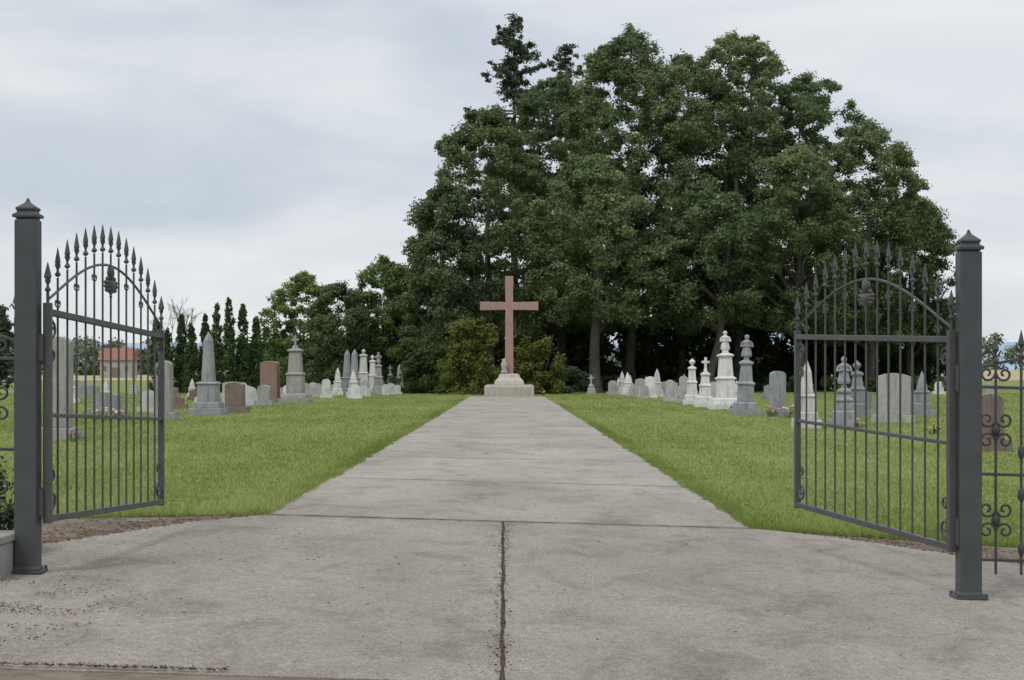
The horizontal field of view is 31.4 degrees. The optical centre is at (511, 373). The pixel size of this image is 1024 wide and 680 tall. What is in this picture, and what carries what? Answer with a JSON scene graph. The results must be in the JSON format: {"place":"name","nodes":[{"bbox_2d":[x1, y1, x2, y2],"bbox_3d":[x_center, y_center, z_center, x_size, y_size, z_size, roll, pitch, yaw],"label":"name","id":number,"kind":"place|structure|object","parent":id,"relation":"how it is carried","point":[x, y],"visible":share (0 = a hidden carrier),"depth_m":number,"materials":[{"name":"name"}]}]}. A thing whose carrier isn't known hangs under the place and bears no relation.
{"place":"outdoors","nodes":[
{"label":"outdoors","id":0,"kind":"place"},
{"bbox_2d":[3,371,225,380],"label":"dry field","id":1,"kind":"structure","parent":0,"point":[98,378],"depth_m":361.64,"materials":[{"name":"beige plant"}]},
{"bbox_2d":[0,670,341,679],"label":"road","id":2,"kind":"structure","parent":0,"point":[29,675],"depth_m":8.19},
{"bbox_2d":[0,396,1023,679],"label":"concrete driveway","id":3,"kind":"structure","parent":0,"point":[722,604],"depth_m":11.92,"materials":[{"name":"grey concrete"}]},
{"bbox_2d":[12,198,47,573],"bbox_3d":[-3.190,0.191,12.000,0.210,2.692,0.210,0,0,0],"label":"gate post","id":4,"kind":"object","parent":3,"relation":"on","point":[27,215],"visible":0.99,"depth_m":11.93,"materials":[{"name":"black metal"}]},
{"bbox_2d":[37,224,164,522],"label":"iron gate","id":5,"kind":"structure","parent":4,"relation":"attached to","point":[46,503],"depth_m":13.08,"materials":[{"name":"black metal"}]},
{"bbox_2d":[499,521,505,679],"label":"expansion joint","id":6,"kind":"object","parent":3,"relation":"on","point":[502,659],"visible":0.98,"depth_m":10.47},
{"bbox_2d":[277,514,732,527],"bbox_3d":[-0.020,1.403,17.257,4.601,0.133,0.075,0,0,0],"label":"expansion joint","id":7,"kind":"object","parent":3,"relation":"on","point":[487,520],"visible":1,"depth_m":17.26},
{"bbox_2d":[0,518,1016,678],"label":"needle litter","id":8,"kind":"object","parent":3,"relation":"on","point":[127,666],"visible":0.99,"depth_m":9.63,"materials":[{"name":"brown plant"}]},
{"bbox_2d":[793,532,1023,563],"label":"dirt bed","id":9,"kind":"object","parent":3,"relation":"on","point":[989,551],"visible":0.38,"depth_m":16.00,"materials":[{"name":"brown soil"}]},
{"bbox_2d":[7,513,1023,564],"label":"bark mulch","id":10,"kind":"object","parent":9,"relation":"on","point":[215,518],"visible":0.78,"depth_m":15.76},
{"bbox_2d":[949,229,987,599],"bbox_3d":[3.035,0.382,12.100,0.210,2.673,0.210,0,0,0],"label":"gate post","id":11,"kind":"object","parent":3,"relation":"on","point":[968,329],"visible":0.95,"depth_m":12.03,"materials":[{"name":"black metal"}]},
{"bbox_2d":[794,240,958,551],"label":"iron gate","id":12,"kind":"structure","parent":11,"relation":"attached to","point":[866,299],"depth_m":13.26,"materials":[{"name":"black metal"}]},
{"bbox_2d":[982,330,1023,574],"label":"iron fence","id":13,"kind":"object","parent":11,"relation":"attached to","point":[995,515],"visible":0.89,"depth_m":12.74,"materials":[{"name":"black metal"}]},
{"bbox_2d":[0,381,1023,547],"bbox_3d":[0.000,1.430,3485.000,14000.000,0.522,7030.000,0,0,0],"label":"ground lawn","id":14,"kind":"structure","parent":0,"point":[144,386],"depth_m":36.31,"materials":[{"name":"plant"}]},
{"bbox_2d":[0,304,13,388],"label":"fir tree","id":15,"kind":"object","parent":14,"relation":"on","point":[6,366],"visible":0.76,"depth_m":164.58,"materials":[{"name":"green plant"}]},
{"bbox_2d":[0,299,13,513],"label":"iron fence","id":16,"kind":"object","parent":14,"relation":"on","point":[5,417],"visible":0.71,"depth_m":12.24,"materials":[{"name":"black metal"}]},
{"bbox_2d":[0,530,14,578],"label":"concrete wall","id":17,"kind":"structure","parent":14,"relation":"on","point":[7,538],"depth_m":11.79,"materials":[{"name":"grey concrete"}]},
{"bbox_2d":[42,336,81,440],"bbox_3d":[-8.592,0.336,34.504,0.760,2.070,0.520,0,0,5],"label":"gravestone","id":18,"kind":"object","parent":14,"relation":"on","point":[62,385],"visible":0.44,"depth_m":34.36,"materials":[{"name":"grey stone"}]},
{"bbox_2d":[74,380,87,397],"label":"gravestone","id":19,"kind":"object","parent":14,"relation":"on","point":[81,388],"visible":0.43,"depth_m":105.39,"materials":[{"name":"grey stone"}]},
{"bbox_2d":[87,385,99,396],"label":"gravestone","id":20,"kind":"object","parent":14,"relation":"on","point":[90,390],"visible":0.49,"depth_m":110.79,"materials":[{"name":"grey stone"}]},
{"bbox_2d":[87,393,124,415],"bbox_3d":[-13.334,1.085,59.918,1.150,0.894,0.575,-1,1,2],"label":"gravestone","id":21,"kind":"object","parent":14,"relation":"on","point":[98,401],"visible":0.59,"depth_m":59.75,"materials":[{"name":"grey stone"}]},
{"bbox_2d":[98,348,138,377],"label":"farm barn","id":22,"kind":"structure","parent":14,"relation":"on","point":[115,362],"depth_m":372.00,"materials":[{"name":"beige paint"}]},
{"bbox_2d":[104,366,127,377],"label":"door and windows","id":23,"kind":"structure","parent":22,"relation":"in","point":[114,369],"depth_m":371.91,"materials":[{"name":"brown stone"}]},
{"bbox_2d":[2,515,253,543],"bbox_3d":[-5.500,1.272,14.800,7.000,0.223,5.000,0,0,0],"label":"dirt bed","id":24,"kind":"object","parent":14,"relation":"on","point":[95,521],"visible":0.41,"depth_m":15.80,"materials":[{"name":"brown soil"}]},
{"bbox_2d":[0,456,13,529],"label":"boxwood shrub","id":25,"kind":"object","parent":24,"relation":"on","point":[9,515],"visible":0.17,"depth_m":13.27,"materials":[{"name":"green plant"}]},
{"bbox_2d":[137,390,153,411],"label":"gravestone","id":26,"kind":"object","parent":14,"relation":"on","point":[144,401],"visible":0.39,"depth_m":66.42,"materials":[{"name":"stone"}]},
{"bbox_2d":[149,320,159,390],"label":"arborvitae","id":27,"kind":"object","parent":14,"relation":"on","point":[151,369],"visible":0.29,"depth_m":130.81,"materials":[{"name":"green plant"}]},
{"bbox_2d":[150,360,178,419],"bbox_3d":[-10.304,0.556,53.995,0.720,1.870,0.640,0,0,2],"label":"gravestone","id":28,"kind":"object","parent":14,"relation":"on","point":[170,414],"visible":0.5,"depth_m":53.79,"materials":[{"name":"grey stone"}]},
{"bbox_2d":[165,327,175,386],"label":"arborvitae","id":29,"kind":"object","parent":14,"relation":"on","point":[169,355],"visible":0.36,"depth_m":130.34,"materials":[{"name":"green plant"}]},
{"bbox_2d":[149,297,199,348],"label":"bare tree","id":30,"kind":"object","parent":14,"relation":"on","point":[176,314],"visible":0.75,"depth_m":189.92,"materials":[{"name":"brown plant"}]},
{"bbox_2d":[173,313,186,392],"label":"arborvitae","id":31,"kind":"object","parent":14,"relation":"on","point":[181,341],"visible":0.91,"depth_m":130.83,"materials":[{"name":"green plant"}]},
{"bbox_2d":[173,396,187,408],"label":"gravestone","id":32,"kind":"object","parent":14,"relation":"on","point":[178,402],"visible":0.57,"depth_m":73.17,"materials":[{"name":"red stone"}]},
{"bbox_2d":[182,323,199,392],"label":"arborvitae","id":33,"kind":"object","parent":14,"relation":"on","point":[190,366],"visible":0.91,"depth_m":129.81,"materials":[{"name":"green plant"}]},
{"bbox_2d":[196,313,210,381],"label":"arborvitae","id":34,"kind":"object","parent":14,"relation":"on","point":[205,327],"visible":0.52,"depth_m":130.42,"materials":[{"name":"green plant"}]},
{"bbox_2d":[188,331,228,414],"bbox_3d":[-10.402,0.050,62.404,1.120,2.960,1.120,0,0,5],"label":"obelisk monument","id":35,"kind":"object","parent":14,"relation":"on","point":[209,402],"visible":0.94,"depth_m":62.11,"materials":[{"name":"grey stone"}]},
{"bbox_2d":[211,302,224,392],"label":"arborvitae","id":36,"kind":"object","parent":14,"relation":"on","point":[217,328],"visible":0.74,"depth_m":130.04,"materials":[{"name":"green plant"}]},
{"bbox_2d":[218,297,237,384],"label":"arborvitae","id":37,"kind":"object","parent":14,"relation":"on","point":[228,361],"visible":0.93,"depth_m":129.80,"materials":[{"name":"green plant"}]},
{"bbox_2d":[224,382,249,412],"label":"gravestone","id":38,"kind":"object","parent":14,"relation":"on","point":[235,399],"visible":0.76,"depth_m":65.24,"materials":[{"name":"brown stone"}]},
{"bbox_2d":[235,303,250,385],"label":"arborvitae","id":39,"kind":"object","parent":14,"relation":"on","point":[242,365],"visible":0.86,"depth_m":130.41,"materials":[{"name":"green plant"}]},
{"bbox_2d":[245,386,256,405],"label":"gravestone","id":40,"kind":"object","parent":14,"relation":"on","point":[251,394],"visible":0.59,"depth_m":80.36,"materials":[{"name":"stone"}]},
{"bbox_2d":[248,315,263,389],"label":"arborvitae","id":41,"kind":"object","parent":14,"relation":"on","point":[254,368],"visible":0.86,"depth_m":130.78,"materials":[{"name":"green plant"}]},
{"bbox_2d":[254,385,273,405],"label":"gravestone","id":42,"kind":"object","parent":14,"relation":"on","point":[264,395],"visible":0.83,"depth_m":79.80,"materials":[{"name":"grey stone"}]},
{"bbox_2d":[260,361,281,402],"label":"gravestone","id":43,"kind":"object","parent":14,"relation":"on","point":[270,373],"visible":0.59,"depth_m":87.70,"materials":[{"name":"pink stone"}]},
{"bbox_2d":[278,336,312,402],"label":"cross monument","id":44,"kind":"object","parent":14,"relation":"on","point":[295,384],"visible":0.96,"depth_m":87.64,"materials":[{"name":"grey stone"}]},
{"bbox_2d":[257,269,340,385],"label":"maple tree","id":45,"kind":"object","parent":14,"relation":"on","point":[306,285],"visible":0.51,"depth_m":142.31,"materials":[{"name":"green plant"}]},
{"bbox_2d":[309,382,319,397],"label":"gravestone","id":46,"kind":"object","parent":14,"relation":"on","point":[313,388],"visible":0.67,"depth_m":105.91,"materials":[{"name":"grey stone"}]},
{"bbox_2d":[320,379,332,397],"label":"gravestone","id":47,"kind":"object","parent":14,"relation":"on","point":[326,388],"visible":0.86,"depth_m":103.92,"materials":[{"name":"stone"}]},
{"bbox_2d":[331,368,344,394],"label":"obelisk monument","id":48,"kind":"object","parent":14,"relation":"on","point":[337,389],"visible":0.91,"depth_m":117.75,"materials":[{"name":"stone"}]},
{"bbox_2d":[297,280,384,383],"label":"maple tree","id":49,"kind":"object","parent":14,"relation":"on","point":[328,325],"visible":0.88,"depth_m":136.86,"materials":[{"name":"green plant"}]},
{"bbox_2d":[341,349,350,390],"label":"obelisk monument","id":50,"kind":"object","parent":14,"relation":"on","point":[346,374],"visible":0.56,"depth_m":119.79,"materials":[{"name":"grey stone"}]},
{"bbox_2d":[346,370,357,396],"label":"gravestone","id":51,"kind":"object","parent":14,"relation":"on","point":[352,381],"visible":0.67,"depth_m":109.15,"materials":[{"name":"stone"}]},
{"bbox_2d":[345,349,360,394],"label":"obelisk monument","id":52,"kind":"object","parent":14,"relation":"on","point":[354,362],"visible":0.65,"depth_m":117.86,"materials":[{"name":"grey stone"}]},
{"bbox_2d":[348,385,362,398],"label":"gravestone","id":53,"kind":"object","parent":14,"relation":"on","point":[355,391],"visible":0.9,"depth_m":102.09,"materials":[{"name":"stone"}]},
{"bbox_2d":[359,349,372,391],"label":"column monument","id":54,"kind":"object","parent":14,"relation":"on","point":[363,373],"depth_m":124.75,"materials":[{"name":"stone"}]},
{"bbox_2d":[368,355,376,390],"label":"column monument","id":55,"kind":"object","parent":14,"relation":"on","point":[371,375],"depth_m":126.77,"materials":[{"name":"stone"}]},
{"bbox_2d":[372,352,383,391],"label":"statue monument","id":56,"kind":"object","parent":14,"relation":"on","point":[378,378],"visible":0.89,"depth_m":126.76,"materials":[{"name":"grey stone"}]},
{"bbox_2d":[333,253,430,378],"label":"maple tree","id":57,"kind":"object","parent":14,"relation":"on","point":[384,266],"visible":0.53,"depth_m":139.59,"materials":[{"name":"green plant"}]},
{"bbox_2d":[385,335,451,393],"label":"holly shrub","id":58,"kind":"object","parent":14,"relation":"on","point":[422,354],"visible":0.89,"depth_m":127.21,"materials":[{"name":"green plant"}]},
{"bbox_2d":[379,254,464,376],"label":"maple tree","id":59,"kind":"object","parent":14,"relation":"on","point":[423,311],"visible":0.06,"depth_m":143.85,"materials":[{"name":"green plant"}]},
{"bbox_2d":[392,177,485,392],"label":"oak tree","id":60,"kind":"object","parent":14,"relation":"on","point":[424,284],"visible":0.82,"depth_m":132.89,"materials":[{"name":"green plant"}]},
{"bbox_2d":[431,316,500,394],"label":"holly shrub","id":61,"kind":"object","parent":14,"relation":"on","point":[480,373],"visible":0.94,"depth_m":122.23,"materials":[{"name":"green plant"}]},
{"bbox_2d":[402,103,559,370],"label":"oak tree","id":62,"kind":"object","parent":14,"relation":"on","point":[491,124],"visible":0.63,"depth_m":137.82,"materials":[{"name":"green plant"}]},
{"bbox_2d":[480,276,537,395],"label":"stone cross monument","id":63,"kind":"object","parent":14,"relation":"on","point":[508,382],"visible":0.95,"depth_m":112.35,"materials":[{"name":"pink stone"}]},
{"bbox_2d":[2,332,1023,374],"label":"distant tree line","id":64,"kind":"object","parent":14,"relation":"on","point":[1010,353],"visible":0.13,"depth_m":490.50,"materials":[{"name":"green plant"}]},
{"bbox_2d":[461,12,579,362],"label":"fir tree","id":65,"kind":"object","parent":14,"relation":"on","point":[510,88],"visible":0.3,"depth_m":156.95,"materials":[{"name":"green plant"}]},
{"bbox_2d":[513,335,567,393],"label":"holly shrub","id":66,"kind":"object","parent":14,"relation":"on","point":[540,350],"visible":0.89,"depth_m":123.57,"materials":[{"name":"green plant"}]},
{"bbox_2d":[475,72,659,367],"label":"oak tree","id":67,"kind":"object","parent":14,"relation":"on","point":[532,104],"visible":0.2,"depth_m":148.21,"materials":[{"name":"green plant"}]},
{"bbox_2d":[550,365,590,393],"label":"laurel shrub","id":68,"kind":"object","parent":14,"relation":"on","point":[574,375],"visible":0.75,"depth_m":127.62,"materials":[{"name":"green plant"}]},
{"bbox_2d":[530,43,615,256],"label":"fir tree","id":69,"kind":"object","parent":14,"relation":"on","point":[564,61],"visible":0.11,"depth_m":165.81,"materials":[{"name":"green plant"}]},
{"bbox_2d":[586,375,595,393],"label":"cross monument","id":70,"kind":"object","parent":14,"relation":"on","point":[590,389],"visible":0.98,"depth_m":123.81,"materials":[{"name":"grey stone"}]},
{"bbox_2d":[511,153,675,392],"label":"oak tree","id":71,"kind":"object","parent":14,"relation":"on","point":[576,172],"visible":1,"depth_m":131.58,"materials":[{"name":"green plant"}]},
{"bbox_2d":[234,293,954,391],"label":"understorey shrubs","id":72,"kind":"object","parent":14,"relation":"on","point":[652,355],"visible":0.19,"depth_m":153.30,"materials":[{"name":"green plant"}]},
{"bbox_2d":[606,380,616,394],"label":"gravestone","id":73,"kind":"object","parent":14,"relation":"on","point":[612,387],"visible":0.85,"depth_m":120.90,"materials":[{"name":"grey stone"}]},
{"bbox_2d":[525,23,716,374],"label":"oak tree","id":74,"kind":"object","parent":14,"relation":"on","point":[604,64],"visible":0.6,"depth_m":140.33,"materials":[{"name":"green plant"}]},
{"bbox_2d":[617,372,624,394],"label":"gravestone","id":75,"kind":"object","parent":14,"relation":"on","point":[620,387],"visible":0.68,"depth_m":120.85,"materials":[{"name":"stone"}]},
{"bbox_2d":[621,372,631,394],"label":"obelisk monument","id":76,"kind":"object","parent":14,"relation":"on","point":[627,384],"visible":0.77,"depth_m":117.76,"materials":[{"name":"stone"}]},
{"bbox_2d":[632,379,644,395],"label":"gravestone","id":77,"kind":"object","parent":14,"relation":"on","point":[639,382],"visible":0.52,"depth_m":111.90,"materials":[{"name":"grey stone"}]},
{"bbox_2d":[638,385,650,398],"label":"gravestone","id":78,"kind":"object","parent":14,"relation":"on","point":[644,391],"visible":0.86,"depth_m":101.77,"materials":[{"name":"grey stone"}]},
{"bbox_2d":[645,376,657,397],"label":"gravestone","id":79,"kind":"object","parent":14,"relation":"on","point":[650,382],"visible":0.67,"depth_m":103.90,"materials":[{"name":"stone"}]},
{"bbox_2d":[654,369,664,396],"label":"obelisk monument","id":80,"kind":"object","parent":14,"relation":"on","point":[658,387],"visible":0.56,"depth_m":107.77,"materials":[{"name":"stone"}]},
{"bbox_2d":[663,380,676,401],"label":"gravestone","id":81,"kind":"object","parent":14,"relation":"on","point":[670,390],"visible":0.83,"depth_m":91.91,"materials":[{"name":"grey stone"}]},
{"bbox_2d":[676,376,687,402],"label":"gravestone","id":82,"kind":"object","parent":14,"relation":"on","point":[683,380],"visible":0.62,"depth_m":87.91,"materials":[{"name":"grey stone"}]},
{"bbox_2d":[608,49,758,385],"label":"oak tree","id":83,"kind":"object","parent":14,"relation":"on","point":[704,168],"visible":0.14,"depth_m":151.29,"materials":[{"name":"green plant"}]},
{"bbox_2d":[683,359,698,404],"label":"column monument","id":84,"kind":"object","parent":14,"relation":"on","point":[691,395],"depth_m":82.78,"materials":[{"name":"stone"}]},
{"bbox_2d":[694,357,712,406],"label":"cross monument","id":85,"kind":"object","parent":14,"relation":"on","point":[704,397],"visible":0.92,"depth_m":76.78,"materials":[{"name":"stone"}]},
{"bbox_2d":[635,175,778,382],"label":"oak tree","id":86,"kind":"object","parent":14,"relation":"on","point":[747,274],"visible":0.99,"depth_m":132.48,"materials":[{"name":"green plant"}]},
{"bbox_2d":[707,331,736,409],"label":"statue monument","id":87,"kind":"object","parent":14,"relation":"on","point":[725,378],"visible":0.94,"depth_m":71.67,"materials":[{"name":"stone"}]},
{"bbox_2d":[639,28,840,382],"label":"oak tree","id":88,"kind":"object","parent":14,"relation":"on","point":[769,66],"visible":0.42,"depth_m":144.72,"materials":[{"name":"green plant"}]},
{"bbox_2d":[729,335,760,414],"bbox_3d":[8.033,0.100,62.490,1.000,2.860,1.000,1,0,3],"label":"monument","id":89,"kind":"object","parent":14,"relation":"on","point":[744,404],"visible":0.98,"depth_m":62.23,"materials":[{"name":"grey stone"}]},
{"bbox_2d":[706,34,789,367],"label":"tree","id":90,"kind":"object","parent":14,"relation":"on","point":[751,78],"visible":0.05,"depth_m":159.78,"materials":[{"name":"green plant"}]},
{"bbox_2d":[761,385,768,398],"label":"gravestone","id":91,"kind":"object","parent":14,"relation":"on","point":[765,395],"visible":0.3,"depth_m":100.59,"materials":[{"name":"grey stone"}]},
{"bbox_2d":[765,371,789,416],"bbox_3d":[8.752,0.730,59.992,0.740,1.600,0.480,0,1,-7],"label":"gravestone","id":92,"kind":"object","parent":14,"relation":"on","point":[777,389],"visible":0.81,"depth_m":59.85,"materials":[{"name":"grey stone"}]},
{"bbox_2d":[736,142,865,391],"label":"oak tree","id":93,"kind":"object","parent":14,"relation":"on","point":[822,196],"visible":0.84,"depth_m":135.62,"materials":[{"name":"green plant"}]},
{"bbox_2d":[791,360,821,428],"bbox_3d":[8.006,0.616,49.481,0.720,1.950,0.720,0,1,0],"label":"obelisk monument","id":94,"kind":"object","parent":14,"relation":"on","point":[810,406],"visible":0.42,"depth_m":49.28,"materials":[{"name":"stone"}]},
{"bbox_2d":[718,69,901,387],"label":"oak tree","id":95,"kind":"object","parent":14,"relation":"on","point":[804,85],"visible":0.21,"depth_m":151.66,"materials":[{"name":"green plant"}]},
{"bbox_2d":[828,356,859,426],"bbox_3d":[9.301,0.559,51.006,0.800,2.060,0.800,0,0,5],"label":"column monument","id":96,"kind":"object","parent":14,"relation":"on","point":[840,407],"depth_m":50.80,"materials":[{"name":"grey stone"}]},
{"bbox_2d":[849,360,871,416],"bbox_3d":[11.383,0.555,59.993,0.720,1.950,0.720,-1,0,-6],"label":"column monument","id":97,"kind":"object","parent":14,"relation":"on","point":[860,399],"depth_m":59.81,"materials":[{"name":"grey stone"}]},
{"bbox_2d":[867,392,875,408],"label":"gravestone","id":98,"kind":"object","parent":14,"relation":"on","point":[869,401],"visible":0.24,"depth_m":73.13,"materials":[{"name":"grey stone"}]},
{"bbox_2d":[803,118,943,381],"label":"oak tree","id":99,"kind":"object","parent":14,"relation":"on","point":[868,135],"visible":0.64,"depth_m":142.30,"materials":[{"name":"green plant"}]},
{"bbox_2d":[871,373,914,422],"bbox_3d":[11.320,0.784,54.009,1.240,1.570,0.640,2,-1,7],"label":"gravestone","id":100,"kind":"object","parent":14,"relation":"on","point":[894,397],"visible":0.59,"depth_m":53.80,"materials":[{"name":"grey stone"}]},
{"bbox_2d":[853,189,959,376],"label":"oak tree","id":101,"kind":"object","parent":14,"relation":"on","point":[939,247],"visible":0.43,"depth_m":147.74,"materials":[{"name":"green plant"}]},
{"bbox_2d":[910,371,934,416],"bbox_3d":[13.509,0.730,60.011,0.720,1.600,0.720,1,-1,0],"label":"obelisk monument","id":102,"kind":"object","parent":14,"relation":"on","point":[919,401],"visible":0.79,"depth_m":59.80,"materials":[{"name":"grey stone"}]},
{"bbox_2d":[932,381,945,393],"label":"gravestone","id":103,"kind":"object","parent":14,"relation":"on","point":[941,389],"visible":0.59,"depth_m":122.71,"materials":[{"name":"stone"}]},
{"bbox_2d":[982,393,1012,451],"bbox_3d":[9.653,1.045,37.003,0.880,1.270,0.560,0,0,-7],"label":"gravestone","id":104,"kind":"object","parent":14,"relation":"on","point":[988,403],"visible":0.35,"depth_m":36.84,"materials":[{"name":"brown stone"}]},
{"bbox_2d":[0,0,1023,343],"label":"sky","id":105,"kind":"structure","parent":0,"point":[239,147],"materials":[{"name":"grey"}]},
{"bbox_2d":[78,328,1023,369],"bbox_3d":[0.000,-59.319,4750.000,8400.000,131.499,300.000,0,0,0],"label":"distant hills","id":106,"kind":"structure","parent":0,"point":[1001,348],"depth_m":4851.79,"materials":[{"name":"green plant"}]},
{"bbox_2d":[831,370,1023,380],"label":"dry field","id":107,"kind":"structure","parent":0,"point":[1015,375],"depth_m":392.84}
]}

